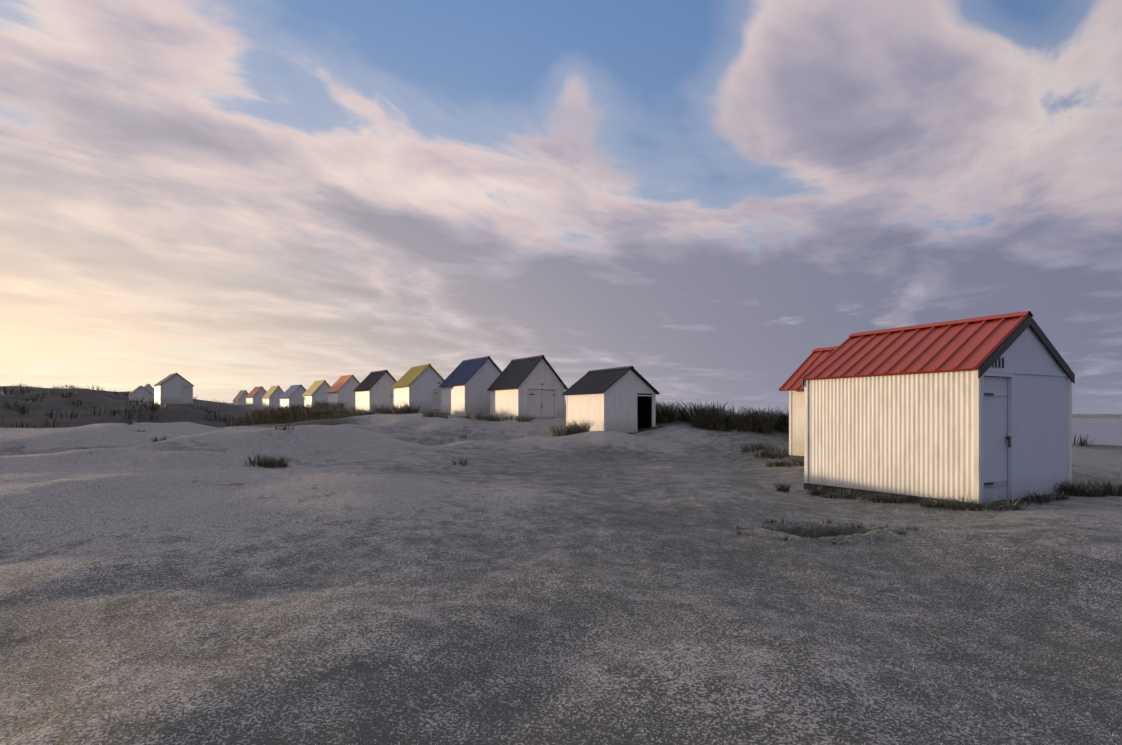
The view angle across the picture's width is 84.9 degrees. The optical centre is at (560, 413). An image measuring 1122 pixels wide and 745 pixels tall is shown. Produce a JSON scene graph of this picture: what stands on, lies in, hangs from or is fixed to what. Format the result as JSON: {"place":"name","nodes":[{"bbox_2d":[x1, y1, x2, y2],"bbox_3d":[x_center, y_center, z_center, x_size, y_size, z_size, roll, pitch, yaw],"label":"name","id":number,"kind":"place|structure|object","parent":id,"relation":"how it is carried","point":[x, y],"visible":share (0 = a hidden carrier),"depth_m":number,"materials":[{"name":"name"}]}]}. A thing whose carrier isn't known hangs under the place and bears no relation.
{"place":"outdoors","nodes":[
{"label":"outdoors","id":0,"kind":"place"},
{"bbox_2d":[0,384,299,427],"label":"dune grass","id":1,"kind":"structure","parent":0,"point":[151,405],"depth_m":51.92,"materials":[{"name":"green plant"}]},
{"bbox_2d":[0,386,1121,744],"bbox_3d":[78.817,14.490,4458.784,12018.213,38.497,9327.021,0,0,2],"label":"ground","id":2,"kind":"structure","parent":0,"point":[280,512],"depth_m":5.18,"materials":[{"name":"grey sand"}]},
{"bbox_2d":[128,386,152,400],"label":"hut","id":3,"kind":"object","parent":2,"relation":"on","point":[141,392],"visible":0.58,"depth_m":91.73,"materials":[{"name":"paint"}]},
{"bbox_2d":[144,384,153,400],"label":"hut","id":4,"kind":"object","parent":2,"relation":"on","point":[149,388],"visible":0.12,"depth_m":92.62,"materials":[{"name":"paint"}]},
{"bbox_2d":[154,373,193,403],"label":"hut","id":5,"kind":"object","parent":2,"relation":"on","point":[175,388],"visible":0.79,"depth_m":65.60,"materials":[{"name":"paint"}]},
{"bbox_2d":[233,390,247,404],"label":"hut","id":6,"kind":"object","parent":2,"relation":"on","point":[239,399],"visible":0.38,"depth_m":111.77,"materials":[{"name":"paint"}]},
{"bbox_2d":[245,386,266,405],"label":"hut","id":7,"kind":"object","parent":2,"relation":"on","point":[255,395],"visible":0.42,"depth_m":88.88,"materials":[{"name":"paint"}]},
{"bbox_2d":[261,385,283,406],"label":"hut","id":8,"kind":"object","parent":2,"relation":"on","point":[271,396],"visible":0.48,"depth_m":85.82,"materials":[{"name":"paint"}]},
{"bbox_2d":[278,385,306,407],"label":"hut","id":9,"kind":"object","parent":2,"relation":"on","point":[292,394],"visible":0.38,"depth_m":66.47,"materials":[{"name":"paint"}]},
{"bbox_2d":[224,400,364,426],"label":"dune grass","id":10,"kind":"structure","parent":2,"relation":"on","point":[271,416],"depth_m":45.46,"materials":[{"name":"green plant"}]},
{"bbox_2d":[123,420,470,465],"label":"mound tufts","id":11,"kind":"object","parent":2,"relation":"on","point":[284,428],"visible":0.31,"depth_m":16.76,"materials":[{"name":"green plant"}]},
{"bbox_2d":[302,380,330,406],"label":"hut","id":12,"kind":"object","parent":2,"relation":"on","point":[317,390],"visible":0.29,"depth_m":63.34,"materials":[{"name":"paint"}]},
{"bbox_2d":[326,375,359,408],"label":"hut","id":13,"kind":"object","parent":2,"relation":"on","point":[341,388],"visible":0.56,"depth_m":54.01,"materials":[{"name":"paint"}]},
{"bbox_2d":[353,370,396,414],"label":"hut","id":14,"kind":"object","parent":2,"relation":"on","point":[372,387],"visible":0.65,"depth_m":46.96,"materials":[{"name":"paint"}]},
{"bbox_2d":[391,363,443,413],"bbox_3d":[-9.238,-1.480,40.398,2.977,3.450,3.142,0,0,-34],"label":"hut","id":15,"kind":"object","parent":2,"relation":"on","point":[419,383],"visible":0.71,"depth_m":39.24,"materials":[{"name":"paint"}]},
{"bbox_2d":[438,356,501,417],"bbox_3d":[-5.205,-1.520,37.393,3.342,3.732,3.654,0,0,-33],"label":"hut","id":16,"kind":"object","parent":2,"relation":"on","point":[464,385],"visible":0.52,"depth_m":35.94,"materials":[{"name":"paint"}]},
{"bbox_2d":[244,398,788,467],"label":"marram tufts","id":17,"kind":"object","parent":2,"relation":"on","point":[767,451],"visible":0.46,"depth_m":23.98,"materials":[{"name":"green plant"}]},
{"bbox_2d":[487,355,567,420],"bbox_3d":[-1.880,-1.225,33.942,3.218,3.784,3.508,0,0,-32],"label":"hut","id":18,"kind":"object","parent":2,"relation":"on","point":[536,386],"visible":0.83,"depth_m":32.76,"materials":[{"name":"paint"}]},
{"bbox_2d":[0,448,1121,744],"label":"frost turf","id":19,"kind":"structure","parent":2,"relation":"on","point":[528,618],"depth_m":3.96,"materials":[{"name":"grey plant"}]},
{"bbox_2d":[562,366,659,432],"bbox_3d":[2.068,-0.386,26.059,2.896,3.091,3.132,0,0,-30],"label":"hut","id":20,"kind":"object","parent":2,"relation":"on","point":[612,399],"visible":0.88,"depth_m":24.95,"materials":[{"name":"paint"}]},
{"bbox_2d":[445,413,1121,510],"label":"base grass","id":21,"kind":"structure","parent":2,"relation":"on","point":[1079,489],"depth_m":10.12,"materials":[{"name":"green plant"}]},
{"bbox_2d":[779,346,837,461],"bbox_3d":[7.850,-0.272,15.935,2.886,3.115,3.020,0,0,-28],"label":"red hut","id":22,"kind":"object","parent":2,"relation":"on","point":[792,384],"visible":0.15,"depth_m":16.47,"materials":[{"name":"paint"}]},
{"bbox_2d":[732,516,917,544],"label":"grass","id":23,"kind":"structure","parent":2,"relation":"on","point":[900,532],"depth_m":7.57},
{"bbox_2d":[565,400,1118,445],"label":"dune grass","id":24,"kind":"structure","parent":2,"relation":"on","point":[708,417],"depth_m":24.00,"materials":[{"name":"green plant"}]},
{"bbox_2d":[782,457,985,510],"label":"grass","id":25,"kind":"structure","parent":2,"relation":"on","point":[847,494],"depth_m":10.34,"materials":[{"name":"green plant"}]},
{"bbox_2d":[802,311,1074,506],"bbox_3d":[6.758,-0.069,11.243,3.032,3.168,3.210,0,0,-28],"label":"beach hut","id":26,"kind":"object","parent":2,"relation":"on","point":[979,409],"visible":0.9,"depth_m":10.13,"materials":[{"name":"paint"}]},
{"bbox_2d":[0,0,1121,413],"label":"sky","id":27,"kind":"structure","parent":0,"point":[703,198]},
{"bbox_2d":[777,418,1121,445],"bbox_3d":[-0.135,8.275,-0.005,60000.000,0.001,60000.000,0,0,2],"label":"sea","id":28,"kind":"structure","parent":0,"point":[1103,431],"depth_m":302.23,"materials":[{"name":"liquid"}]}
]}

